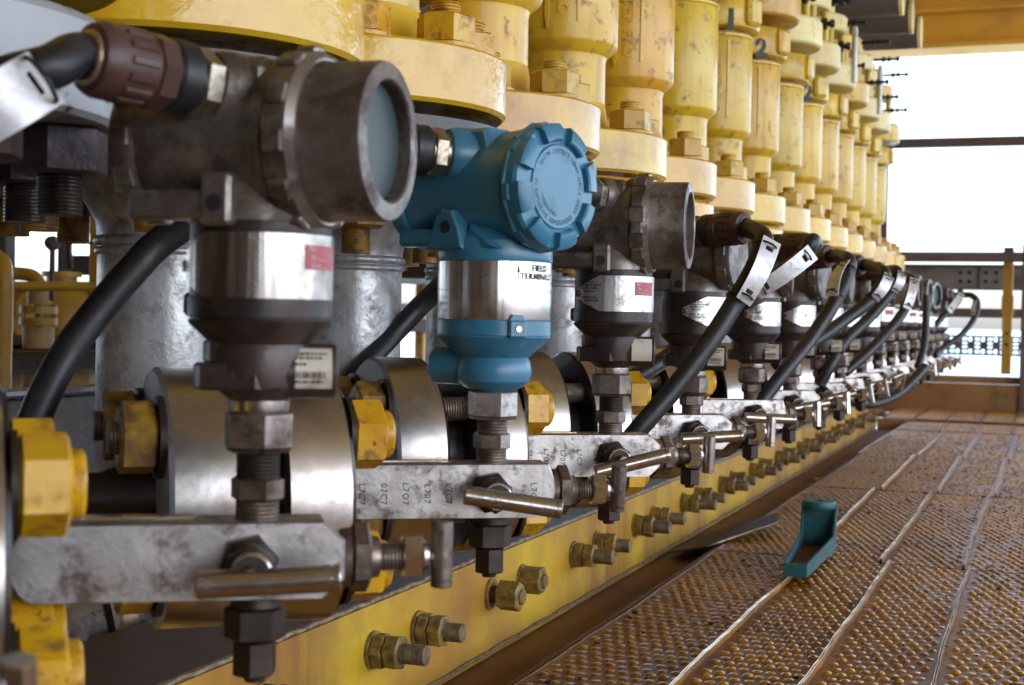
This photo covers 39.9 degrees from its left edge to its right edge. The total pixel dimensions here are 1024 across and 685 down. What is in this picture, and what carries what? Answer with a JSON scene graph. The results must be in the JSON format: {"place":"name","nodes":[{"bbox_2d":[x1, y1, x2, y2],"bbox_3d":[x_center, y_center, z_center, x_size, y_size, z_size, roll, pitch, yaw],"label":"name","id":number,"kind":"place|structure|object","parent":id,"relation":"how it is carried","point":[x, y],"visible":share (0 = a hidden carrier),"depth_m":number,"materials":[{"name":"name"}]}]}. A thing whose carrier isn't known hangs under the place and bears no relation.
{"place":"outdoors","nodes":[
{"label":"outdoors","id":0,"kind":"place"},
{"bbox_2d":[0,386,86,684],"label":"flange pair","id":1,"kind":"object","parent":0,"point":[43,478],"visible":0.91,"depth_m":0.59,"materials":[{"name":"metal"}]},
{"bbox_2d":[0,652,36,684],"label":"bolt","id":2,"kind":"object","parent":1,"relation":"attached to","point":[18,668],"visible":1,"depth_m":0.42,"materials":[{"name":"metal"}]},
{"bbox_2d":[12,514,452,682],"bbox_3d":[-0.132,0.128,0.676,0.217,0.082,0.082,1,1,-12],"label":"valve manifold","id":3,"kind":"object","parent":1,"relation":"attached to","point":[254,573],"visible":0.99,"depth_m":0.68,"materials":[{"name":"metal"}]},
{"bbox_2d":[74,20,416,521],"bbox_3d":[-0.133,-0.028,0.675,0.138,0.234,0.149,2,1,21],"label":"pressure transmitter","id":4,"kind":"object","parent":3,"relation":"on","point":[264,176],"visible":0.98,"depth_m":0.67,"materials":[{"name":"metal"}]},
{"bbox_2d":[0,32,97,89],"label":"black cable","id":5,"kind":"object","parent":4,"relation":"attached to","point":[64,60],"visible":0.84,"depth_m":0.60,"materials":[{"name":"rubber"}]},
{"bbox_2d":[0,51,64,140],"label":"cable tag","id":6,"kind":"object","parent":5,"relation":"attached to","point":[24,101],"visible":1,"depth_m":0.58,"materials":[{"name":"metal"}]},
{"bbox_2d":[259,45,416,230],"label":"window cover","id":7,"kind":"structure","parent":4,"relation":"in","point":[338,139],"depth_m":0.66,"materials":[{"name":"grey metal"}]},
{"bbox_2d":[12,412,887,607],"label":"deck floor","id":8,"kind":"structure","parent":0,"point":[67,605],"depth_m":2.19,"materials":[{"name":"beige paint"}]},
{"bbox_2d":[0,350,97,472],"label":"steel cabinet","id":9,"kind":"object","parent":8,"relation":"on","point":[73,413],"depth_m":2.04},
{"bbox_2d":[0,250,13,372],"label":"yellow pipe","id":10,"kind":"object","parent":9,"relation":"on","point":[6,303],"visible":0.67,"depth_m":2.29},
{"bbox_2d":[15,291,57,351],"bbox_3d":[-0.924,-0.034,2.750,0.084,0.130,0.084,2,1,21],"label":"flanged valve","id":11,"kind":"object","parent":9,"relation":"on","point":[38,329],"visible":0.87,"depth_m":2.73,"materials":[{"name":"beige paint"}]},
{"bbox_2d":[14,281,96,290],"bbox_3d":[-0.799,-0.102,2.651,0.416,0.024,0.027,1,1,-15],"label":"yellow pipe","id":12,"kind":"object","parent":9,"relation":"on","point":[49,286],"visible":0.54,"depth_m":2.63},
{"bbox_2d":[12,335,95,351],"bbox_3d":[-1.376,0.017,3.201,0.950,0.082,1.800,2,1,21],"label":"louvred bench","id":13,"kind":"object","parent":8,"relation":"on","point":[17,342],"depth_m":2.90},
{"bbox_2d":[0,236,73,280],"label":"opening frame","id":14,"kind":"object","parent":13,"relation":"on","point":[65,255],"visible":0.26,"depth_m":3.54,"materials":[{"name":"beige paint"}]},
{"bbox_2d":[41,271,88,334],"bbox_3d":[-1.055,-0.041,3.300,0.160,0.250,0.160,2,1,21],"label":"yellow vessel","id":15,"kind":"object","parent":13,"relation":"on","point":[68,303],"visible":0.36,"depth_m":3.24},
{"bbox_2d":[66,603,146,641],"bbox_3d":[-0.397,0.282,1.325,0.066,0.086,0.122,2,1,45],"label":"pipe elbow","id":16,"kind":"object","parent":8,"relation":"on","point":[87,621],"visible":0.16,"depth_m":1.31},
{"bbox_2d":[401,278,426,360],"bbox_3d":[-0.023,0.000,7.127,0.080,0.635,4.700,2,1,21],"label":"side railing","id":17,"kind":"object","parent":8,"relation":"on","point":[419,329],"visible":0.03,"depth_m":6.17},
{"bbox_2d":[15,52,1023,330],"label":"sky","id":18,"kind":"structure","parent":0,"point":[959,199],"materials":[{"name":"white"}]},
{"bbox_2d":[400,329,1020,428],"bbox_3d":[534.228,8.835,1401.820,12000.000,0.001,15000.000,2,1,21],"label":"sea","id":19,"kind":"structure","parent":0,"point":[976,365],"depth_m":995.25,"materials":[{"name":"liquid"}]},
{"bbox_2d":[514,406,1023,684],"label":"walkway","id":20,"kind":"structure","parent":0,"point":[808,640],"depth_m":1.88,"materials":[{"name":"metal"}]},
{"bbox_2d":[442,424,902,684],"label":"gutter channel","id":21,"kind":"object","parent":20,"relation":"on","point":[515,662],"visible":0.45,"depth_m":1.94,"materials":[{"name":"metal"}]},
{"bbox_2d":[667,513,779,553],"bbox_3d":[0.373,0.322,2.389,0.165,0.055,0.277,2,1,21],"label":"loose plate","id":22,"kind":"object","parent":21,"relation":"on","point":[711,538],"visible":1,"depth_m":2.37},
{"bbox_2d":[542,441,1023,684],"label":"grit","id":23,"kind":"object","parent":20,"relation":"on","point":[709,623],"visible":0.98,"depth_m":1.90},
{"bbox_2d":[783,498,836,577],"bbox_3d":[0.435,0.283,2.068,0.053,0.075,0.286,2,1,19],"label":"steel bracket","id":24,"kind":"object","parent":20,"relation":"on","point":[813,548],"visible":1,"depth_m":2.16,"materials":[{"name":"metal"}]},
{"bbox_2d":[871,63,907,270],"bbox_3d":[1.245,-0.619,4.982,0.293,0.733,0.293,2,1,21],"label":"yellow valve","id":25,"kind":"object","parent":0,"point":[886,158],"visible":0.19,"depth_m":4.92,"materials":[{"name":"paint"}]},
{"bbox_2d":[858,16,922,50],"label":"steel beam","id":26,"kind":"structure","parent":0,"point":[914,40],"depth_m":4.62,"materials":[{"name":"metal"}]},
{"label":"walkway deck","id":27,"kind":"structure","parent":0,"visible":0},
{"bbox_2d":[879,136,1023,412],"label":"end railing","id":28,"kind":"object","parent":27,"relation":"on","point":[985,393],"visible":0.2,"depth_m":5.86,"materials":[{"name":"metal"}]},
{"bbox_2d":[942,335,1019,356],"bbox_3d":[2.194,0.018,6.036,1.040,0.086,0.002,2,1,21],"label":"cable tray","id":29,"kind":"object","parent":28,"relation":"attached to","point":[982,345],"visible":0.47,"depth_m":6.10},
{"bbox_2d":[1001,247,1013,373],"bbox_3d":[2.072,-0.132,5.898,0.048,0.530,0.048,2,1,21],"label":"yellow post","id":30,"kind":"object","parent":28,"relation":"on","point":[1007,306],"visible":0.81,"depth_m":5.88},
{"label":"bulkhead wall","id":31,"kind":"structure","parent":0,"visible":0},
{"bbox_2d":[419,0,1023,58],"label":"roof","id":32,"kind":"structure","parent":31,"relation":"on","point":[960,27],"depth_m":6.65,"materials":[{"name":"metal"}]},
{"bbox_2d":[905,264,1021,290],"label":"steel beam","id":33,"kind":"structure","parent":31,"relation":"attached to","point":[970,276],"depth_m":6.23,"materials":[{"name":"grey"}]},
{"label":"lower deck","id":34,"kind":"structure","parent":0,"visible":0},
{"bbox_2d":[82,406,886,684],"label":"skid beam","id":35,"kind":"structure","parent":34,"relation":"on","point":[408,630],"depth_m":1.59,"materials":[{"name":"metal"}]},
{"bbox_2d":[0,0,112,223],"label":"riser pipe","id":36,"kind":"object","parent":35,"relation":"on","point":[52,160],"visible":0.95,"depth_m":0.78,"materials":[{"name":"silver metal"}]},
{"bbox_2d":[85,366,395,628],"bbox_3d":[-0.224,0.096,0.875,0.280,0.162,0.162,1,1,-22],"label":"flange pair","id":37,"kind":"object","parent":36,"relation":"attached to","point":[159,436],"visible":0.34,"depth_m":0.84,"materials":[{"name":"metal"}]},
{"bbox_2d":[356,459,626,577],"bbox_3d":[-0.019,0.125,0.970,0.217,0.082,0.082,1,1,-12],"label":"valve manifold","id":38,"kind":"object","parent":37,"relation":"attached to","point":[489,499],"visible":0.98,"depth_m":0.97,"materials":[{"name":"metal"}]},
{"bbox_2d":[392,122,596,463],"bbox_3d":[-0.036,-0.034,0.974,0.132,0.238,0.147,2,1,38],"label":"pressure transmitter","id":39,"kind":"object","parent":38,"relation":"on","point":[495,218],"visible":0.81,"depth_m":0.96,"materials":[{"name":"metal"}]},
{"bbox_2d":[16,146,417,419],"bbox_3d":[-0.160,-0.034,0.894,0.266,0.226,0.168,2,1,21],"label":"black cable","id":40,"kind":"object","parent":39,"relation":"attached to","point":[146,255],"visible":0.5,"depth_m":0.90,"materials":[{"name":"rubber"}]},
{"bbox_2d":[0,37,284,471],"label":"riser pipe","id":41,"kind":"object","parent":35,"relation":"on","point":[148,328],"visible":0.17,"depth_m":1.02,"materials":[{"name":"silver metal"}]},
{"bbox_2d":[85,0,364,60],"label":"yellow valve","id":42,"kind":"object","parent":41,"relation":"on","point":[334,28],"visible":0.5,"depth_m":0.95,"materials":[{"name":"paint"}]},
{"bbox_2d":[338,357,554,551],"bbox_3d":[-0.117,0.093,1.156,0.280,0.162,0.162,1,1,-22],"label":"flange pair","id":43,"kind":"object","parent":41,"relation":"attached to","point":[432,420],"visible":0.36,"depth_m":1.12,"materials":[{"name":"metal"}]},
{"bbox_2d":[529,431,715,523],"bbox_3d":[0.083,0.122,1.240,0.217,0.082,0.082,1,1,-12],"label":"valve manifold","id":44,"kind":"object","parent":43,"relation":"attached to","point":[588,454],"visible":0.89,"depth_m":1.24,"materials":[{"name":"metal"}]},
{"bbox_2d":[552,173,694,433],"bbox_3d":[0.085,-0.034,1.237,0.134,0.234,0.146,1,1,15],"label":"pressure transmitter","id":45,"kind":"object","parent":44,"relation":"on","point":[637,234],"visible":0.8,"depth_m":1.23,"materials":[{"name":"metal"}]},
{"bbox_2d":[341,276,437,375],"bbox_3d":[-0.022,-0.030,1.206,0.312,0.228,0.145,2,1,41],"label":"black cable","id":46,"kind":"object","parent":45,"relation":"attached to","point":[418,307],"visible":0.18,"depth_m":1.32,"materials":[{"name":"rubber"}]},
{"bbox_2d":[628,173,694,274],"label":"window cover","id":47,"kind":"structure","parent":45,"relation":"in","point":[661,215],"depth_m":1.22,"materials":[{"name":"grey metal"}]},
{"bbox_2d":[310,108,497,375],"bbox_3d":[-0.156,-0.044,1.349,0.287,0.341,0.287,2,1,21],"label":"riser pipe","id":48,"kind":"object","parent":35,"relation":"on","point":[369,262],"visible":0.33,"depth_m":1.30,"materials":[{"name":"silver metal"}]},
{"bbox_2d":[364,0,506,126],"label":"yellow valve","id":49,"kind":"object","parent":48,"relation":"on","point":[441,55],"visible":0.47,"depth_m":1.25,"materials":[{"name":"paint"}]},
{"bbox_2d":[528,352,650,507],"bbox_3d":[-0.010,0.090,1.436,0.280,0.162,0.162,1,1,-22],"label":"flange pair","id":50,"kind":"object","parent":48,"relation":"attached to","point":[564,379],"visible":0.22,"depth_m":1.41,"materials":[{"name":"metal"}]},
{"bbox_2d":[632,412,775,487],"bbox_3d":[0.192,0.119,1.524,0.217,0.082,0.082,1,1,-12],"label":"valve manifold","id":51,"kind":"object","parent":50,"relation":"attached to","point":[680,430],"visible":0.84,"depth_m":1.54,"materials":[{"name":"metal"}]},
{"bbox_2d":[653,212,751,414],"bbox_3d":[0.197,-0.029,1.529,0.140,0.218,0.118,2,1,21],"label":"pressure transmitter","id":52,"kind":"object","parent":51,"relation":"on","point":[693,297],"visible":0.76,"depth_m":1.51,"materials":[{"name":"metal"}]},
{"bbox_2d":[624,218,773,433],"bbox_3d":[0.194,-0.008,1.387,0.199,0.241,0.081,0,1,-43],"label":"black cable","id":53,"kind":"object","parent":52,"relation":"attached to","point":[658,406],"visible":0.8,"depth_m":1.36,"materials":[{"name":"rubber"}]},
{"bbox_2d":[728,235,780,305],"bbox_3d":[0.236,-0.070,1.385,0.050,0.071,0.035,1,1,-24],"label":"cable tag","id":54,"kind":"object","parent":53,"relation":"attached to","point":[760,271],"visible":0.98,"depth_m":1.37,"materials":[{"name":"metal"}]},
{"bbox_2d":[403,157,596,362],"bbox_3d":[-0.049,-0.047,1.629,0.287,0.341,0.287,2,1,21],"label":"riser pipe","id":55,"kind":"object","parent":35,"relation":"on","point":[433,340],"visible":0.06,"depth_m":1.60,"materials":[{"name":"silver metal"}]},
{"bbox_2d":[419,0,600,159],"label":"yellow valve","id":56,"kind":"object","parent":55,"relation":"on","point":[554,91],"visible":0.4,"depth_m":1.56,"materials":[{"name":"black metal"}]},
{"bbox_2d":[629,348,716,478],"bbox_3d":[0.097,0.087,1.716,0.280,0.162,0.162,1,1,-22],"label":"flange pair","id":57,"kind":"object","parent":55,"relation":"attached to","point":[658,381],"visible":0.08,"depth_m":1.70,"materials":[{"name":"metal"}]},
{"bbox_2d":[702,398,820,460],"bbox_3d":[0.311,0.116,1.836,0.217,0.082,0.082,1,1,-12],"label":"valve manifold","id":58,"kind":"object","parent":57,"relation":"attached to","point":[787,414],"visible":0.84,"depth_m":1.84,"materials":[{"name":"metal"}]},
{"bbox_2d":[726,233,808,399],"bbox_3d":[0.323,-0.033,1.849,0.151,0.218,0.107,2,1,21],"label":"pressure transmitter","id":59,"kind":"object","parent":58,"relation":"on","point":[753,334],"visible":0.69,"depth_m":1.83,"materials":[{"name":"metal"}]},
{"bbox_2d":[629,233,822,379],"bbox_3d":[0.268,-0.037,1.660,0.363,0.194,0.080,0,1,-40],"label":"black cable","id":60,"kind":"object","parent":59,"relation":"attached to","point":[814,241],"visible":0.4,"depth_m":1.69,"materials":[{"name":"rubber"}]},
{"bbox_2d":[758,245,817,298],"bbox_3d":[0.325,-0.084,1.689,0.079,0.066,0.036,1,1,-4],"label":"cable tag","id":61,"kind":"object","parent":60,"relation":"attached to","point":[790,269],"visible":0.81,"depth_m":1.68,"materials":[{"name":"metal"}]},
{"bbox_2d":[536,175,630,358],"bbox_3d":[0.058,-0.050,1.909,0.287,0.341,0.287,2,1,21],"label":"riser pipe","id":62,"kind":"object","parent":35,"relation":"on","point":[566,334],"visible":0.03,"depth_m":1.86,"materials":[{"name":"silver metal"}]},
{"bbox_2d":[528,0,666,181],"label":"yellow valve","id":63,"kind":"object","parent":62,"relation":"on","point":[580,37],"visible":0.36,"depth_m":1.83,"materials":[{"name":"paint"}]},
{"bbox_2d":[656,344,743,457],"bbox_3d":[0.203,0.084,1.996,0.280,0.162,0.162,1,1,-22],"label":"flange pair","id":64,"kind":"object","parent":62,"relation":"attached to","point":[728,385],"visible":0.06,"depth_m":1.96,"materials":[{"name":"metal"}]},
{"bbox_2d":[773,389,850,443],"bbox_3d":[0.416,0.113,2.112,0.217,0.082,0.082,1,1,-12],"label":"valve manifold","id":65,"kind":"object","parent":64,"relation":"attached to","point":[798,399],"visible":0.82,"depth_m":2.13,"materials":[{"name":"metal"}]},
{"bbox_2d":[772,245,833,389],"bbox_3d":[0.422,-0.035,2.117,0.142,0.218,0.111,2,1,29],"label":"pressure transmitter","id":66,"kind":"object","parent":65,"relation":"on","point":[798,312],"visible":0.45,"depth_m":2.10,"materials":[{"name":"metal"}]},
{"bbox_2d":[756,249,856,406],"bbox_3d":[0.412,-0.016,1.935,0.077,0.237,0.270,2,1,35],"label":"black cable","id":67,"kind":"object","parent":66,"relation":"attached to","point":[789,364],"visible":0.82,"depth_m":1.92,"materials":[{"name":"rubber"}]},
{"bbox_2d":[641,199,713,336],"bbox_3d":[0.165,-0.053,2.190,0.287,0.341,0.287,2,1,21],"label":"riser pipe","id":68,"kind":"object","parent":35,"relation":"on","point":[702,207],"visible":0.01,"depth_m":2.11,"materials":[{"name":"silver metal"}]},
{"bbox_2d":[605,0,716,201],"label":"yellow valve","id":69,"kind":"object","parent":68,"relation":"on","point":[639,66],"visible":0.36,"depth_m":2.11,"materials":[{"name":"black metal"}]},
{"bbox_2d":[720,343,782,441],"bbox_3d":[0.310,0.081,2.277,0.280,0.162,0.162,1,1,-22],"label":"flange pair","id":70,"kind":"object","parent":68,"relation":"attached to","point":[769,371],"visible":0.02,"depth_m":2.24,"materials":[{"name":"metal"}]},
{"bbox_2d":[797,382,874,429],"bbox_3d":[0.524,0.110,2.395,0.217,0.082,0.082,1,1,-12],"label":"valve manifold","id":71,"kind":"object","parent":70,"relation":"attached to","point":[830,390],"visible":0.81,"depth_m":2.41,"materials":[{"name":"metal"}]},
{"bbox_2d":[810,255,865,382],"bbox_3d":[0.533,-0.038,2.401,0.142,0.218,0.111,2,1,21],"label":"pressure transmitter","id":72,"kind":"object","parent":71,"relation":"on","point":[826,349],"visible":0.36,"depth_m":2.40,"materials":[{"name":"metal"}]},
{"bbox_2d":[770,259,890,369],"bbox_3d":[0.520,-0.047,2.209,0.096,0.181,0.306,2,1,39],"label":"black cable","id":73,"kind":"object","parent":72,"relation":"attached to","point":[866,303],"visible":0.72,"depth_m":2.20,"materials":[{"name":"rubber"}]},
{"bbox_2d":[650,212,719,344],"bbox_3d":[0.272,-0.056,2.470,0.287,0.341,0.287,2,1,21],"label":"riser pipe","id":74,"kind":"object","parent":35,"relation":"on","point":[655,333],"visible":0.02,"depth_m":2.42,"materials":[{"name":"silver metal"}]},
{"bbox_2d":[662,0,754,215],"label":"yellow valve","id":75,"kind":"object","parent":74,"relation":"on","point":[690,100],"visible":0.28,"depth_m":2.39,"materials":[{"name":"paint"}]},
{"bbox_2d":[798,359,813,427],"bbox_3d":[0.417,0.078,2.557,0.280,0.162,0.162,1,1,-22],"label":"flange pair","id":76,"kind":"object","parent":74,"relation":"attached to","point":[807,374],"visible":0.02,"depth_m":2.52,"materials":[{"name":"metal"}]},
{"bbox_2d":[828,378,889,420],"bbox_3d":[0.610,0.107,2.620,0.217,0.082,0.082,1,1,-12],"label":"valve manifold","id":77,"kind":"object","parent":76,"relation":"attached to","point":[859,383],"visible":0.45,"depth_m":2.64,"materials":[{"name":"metal"}]},
{"bbox_2d":[833,261,882,377],"bbox_3d":[0.621,-0.041,2.630,0.148,0.218,0.109,2,1,21],"label":"pressure transmitter","id":78,"kind":"object","parent":77,"relation":"on","point":[863,284],"visible":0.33,"depth_m":2.61,"materials":[{"name":"metal"}]},
{"bbox_2d":[815,265,902,386],"bbox_3d":[0.621,-0.031,2.468,0.074,0.217,0.247,2,1,40],"label":"black cable","id":79,"kind":"object","parent":78,"relation":"attached to","point":[861,325],"visible":0.73,"depth_m":2.43,"materials":[{"name":"rubber"}]},
{"bbox_2d":[721,226,782,342],"bbox_3d":[0.379,-0.059,2.750,0.287,0.341,0.287,2,1,21],"label":"riser pipe","id":80,"kind":"object","parent":35,"relation":"on","point":[773,230],"depth_m":2.68,"materials":[{"name":"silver metal"}]},
{"bbox_2d":[706,0,784,226],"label":"yellow valve","id":81,"kind":"object","parent":80,"relation":"on","point":[729,121],"visible":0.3,"depth_m":2.67,"materials":[{"name":"paint"}]},
{"bbox_2d":[828,373,833,414],"bbox_3d":[0.524,0.075,2.837,0.280,0.162,0.162,1,1,-22],"label":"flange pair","id":82,"kind":"object","parent":80,"relation":"attached to","point":[830,410],"depth_m":2.82,"materials":[{"name":"metal"}]},
{"bbox_2d":[845,372,905,411],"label":"valve manifold","id":83,"kind":"object","parent":82,"relation":"attached to","point":[872,379],"visible":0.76,"depth_m":2.94,"materials":[{"name":"metal"}]},
{"bbox_2d":[853,280,888,372],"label":"pressure transmitter","id":84,"kind":"object","parent":83,"relation":"on","point":[869,334],"visible":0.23,"depth_m":2.92,"materials":[{"name":"metal"}]},
{"bbox_2d":[846,272,916,376],"bbox_3d":[0.727,-0.039,2.755,0.073,0.208,0.246,2,1,37],"label":"black cable","id":85,"kind":"object","parent":84,"relation":"attached to","point":[875,344],"visible":0.7,"depth_m":2.73,"materials":[{"name":"rubber"}]},
{"bbox_2d":[851,363,928,408],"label":"black cable","id":86,"kind":"object","parent":83,"relation":"attached to","point":[916,376],"visible":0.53,"depth_m":3.10,"materials":[{"name":"rubber"}]},
{"bbox_3d":[0.486,-0.062,3.030,0.287,0.341,0.287,2,1,21],"label":"riser pipe","id":87,"kind":"object","parent":35,"relation":"on","visible":0},
{"bbox_2d":[742,0,809,233],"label":"yellow valve","id":88,"kind":"object","parent":87,"relation":"on","point":[771,53],"visible":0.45,"depth_m":2.95,"materials":[{"name":"paint"}]},
{"bbox_2d":[848,352,855,371],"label":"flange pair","id":89,"kind":"object","parent":87,"relation":"attached to","point":[851,355],"visible":0.02,"depth_m":3.09,"materials":[{"name":"metal"}]},
{"bbox_2d":[866,368,918,398],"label":"valve manifold","id":90,"kind":"object","parent":89,"relation":"attached to","point":[891,373],"visible":0.3,"depth_m":3.21,"materials":[{"name":"metal"}]},
{"bbox_2d":[872,271,910,368],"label":"pressure transmitter","id":91,"kind":"object","parent":90,"relation":"on","point":[887,314],"visible":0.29,"depth_m":3.20,"materials":[{"name":"metal"}]},
{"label":"riser pipe","id":92,"kind":"object","parent":35,"relation":"on","visible":0},
{"bbox_2d":[770,0,830,243],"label":"yellow valve","id":93,"kind":"object","parent":92,"relation":"on","point":[797,71],"visible":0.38,"depth_m":3.23,"materials":[{"name":"paint"}]},
{"bbox_2d":[868,355,872,368],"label":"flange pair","id":94,"kind":"object","parent":92,"relation":"attached to","point":[870,364],"visible":0.01,"depth_m":3.36,"materials":[{"name":"metal"}]},
{"bbox_2d":[882,365,929,392],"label":"valve manifold","id":95,"kind":"object","parent":94,"relation":"attached to","point":[906,369],"visible":0.16,"depth_m":3.48,"materials":[{"name":"metal"}]},
{"bbox_2d":[885,275,922,365],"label":"pressure transmitter","id":96,"kind":"object","parent":95,"relation":"on","point":[892,348],"visible":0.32,"depth_m":3.47,"materials":[{"name":"metal"}]},
{"bbox_2d":[914,295,929,368],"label":"black cable","id":97,"kind":"object","parent":95,"relation":"attached to","point":[922,351],"visible":0.98,"depth_m":3.58,"materials":[{"name":"rubber"}]},
{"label":"riser pipe","id":98,"kind":"object","parent":35,"relation":"on","visible":0},
{"bbox_2d":[794,0,847,249],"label":"yellow valve","id":99,"kind":"object","parent":98,"relation":"on","point":[826,59],"visible":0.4,"depth_m":3.51,"materials":[{"name":"paint"}]},
{"bbox_2d":[883,352,886,364],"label":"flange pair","id":100,"kind":"object","parent":98,"relation":"attached to","point":[884,357],"depth_m":3.64,"materials":[{"name":"metal"}]},
{"bbox_2d":[895,363,936,376],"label":"valve manifold","id":101,"kind":"object","parent":100,"relation":"attached to","point":[933,369],"visible":0.17,"depth_m":3.78,"materials":[{"name":"metal"}]},
{"bbox_2d":[897,279,932,362],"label":"pressure transmitter","id":102,"kind":"object","parent":101,"relation":"on","point":[911,326],"visible":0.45,"depth_m":3.75,"materials":[{"name":"metal"}]},
{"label":"riser pipe","id":103,"kind":"object","parent":35,"relation":"on","visible":0},
{"bbox_2d":[814,0,862,254],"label":"yellow valve","id":104,"kind":"object","parent":103,"relation":"on","point":[843,80],"visible":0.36,"depth_m":3.79,"materials":[{"name":"paint"}]},
{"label":"riser pipe","id":105,"kind":"object","parent":35,"relation":"on","visible":0},
{"bbox_2d":[831,19,874,260],"bbox_3d":[0.924,-0.610,4.142,0.293,0.733,0.293,2,1,21],"label":"yellow valve","id":106,"kind":"object","parent":105,"relation":"on","point":[858,97],"visible":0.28,"depth_m":4.07,"materials":[{"name":"paint"}]},
{"bbox_2d":[835,0,905,17],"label":"actuator cylinder","id":107,"kind":"object","parent":106,"relation":"on","point":[864,8],"visible":0.56,"depth_m":4.06,"materials":[{"name":"metal"}]},
{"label":"riser pipe","id":108,"kind":"object","parent":35,"relation":"on","visible":0},
{"bbox_2d":[846,37,889,264],"bbox_3d":[1.031,-0.613,4.422,0.293,0.733,0.293,2,1,21],"label":"yellow valve","id":109,"kind":"object","parent":108,"relation":"on","point":[871,112],"visible":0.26,"depth_m":4.35,"materials":[{"name":"paint"}]},
{"bbox_2d":[847,0,914,35],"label":"actuator cylinder","id":110,"kind":"object","parent":109,"relation":"on","point":[888,25],"visible":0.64,"depth_m":4.33,"materials":[{"name":"metal"}]},
{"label":"riser pipe","id":111,"kind":"object","parent":35,"relation":"on","visible":0},
{"bbox_2d":[859,49,899,264],"bbox_3d":[1.138,-0.616,4.702,0.293,0.733,0.293,2,1,21],"label":"yellow valve","id":112,"kind":"object","parent":111,"relation":"on","point":[881,126],"visible":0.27,"depth_m":4.63,"materials":[{"name":"paint"}]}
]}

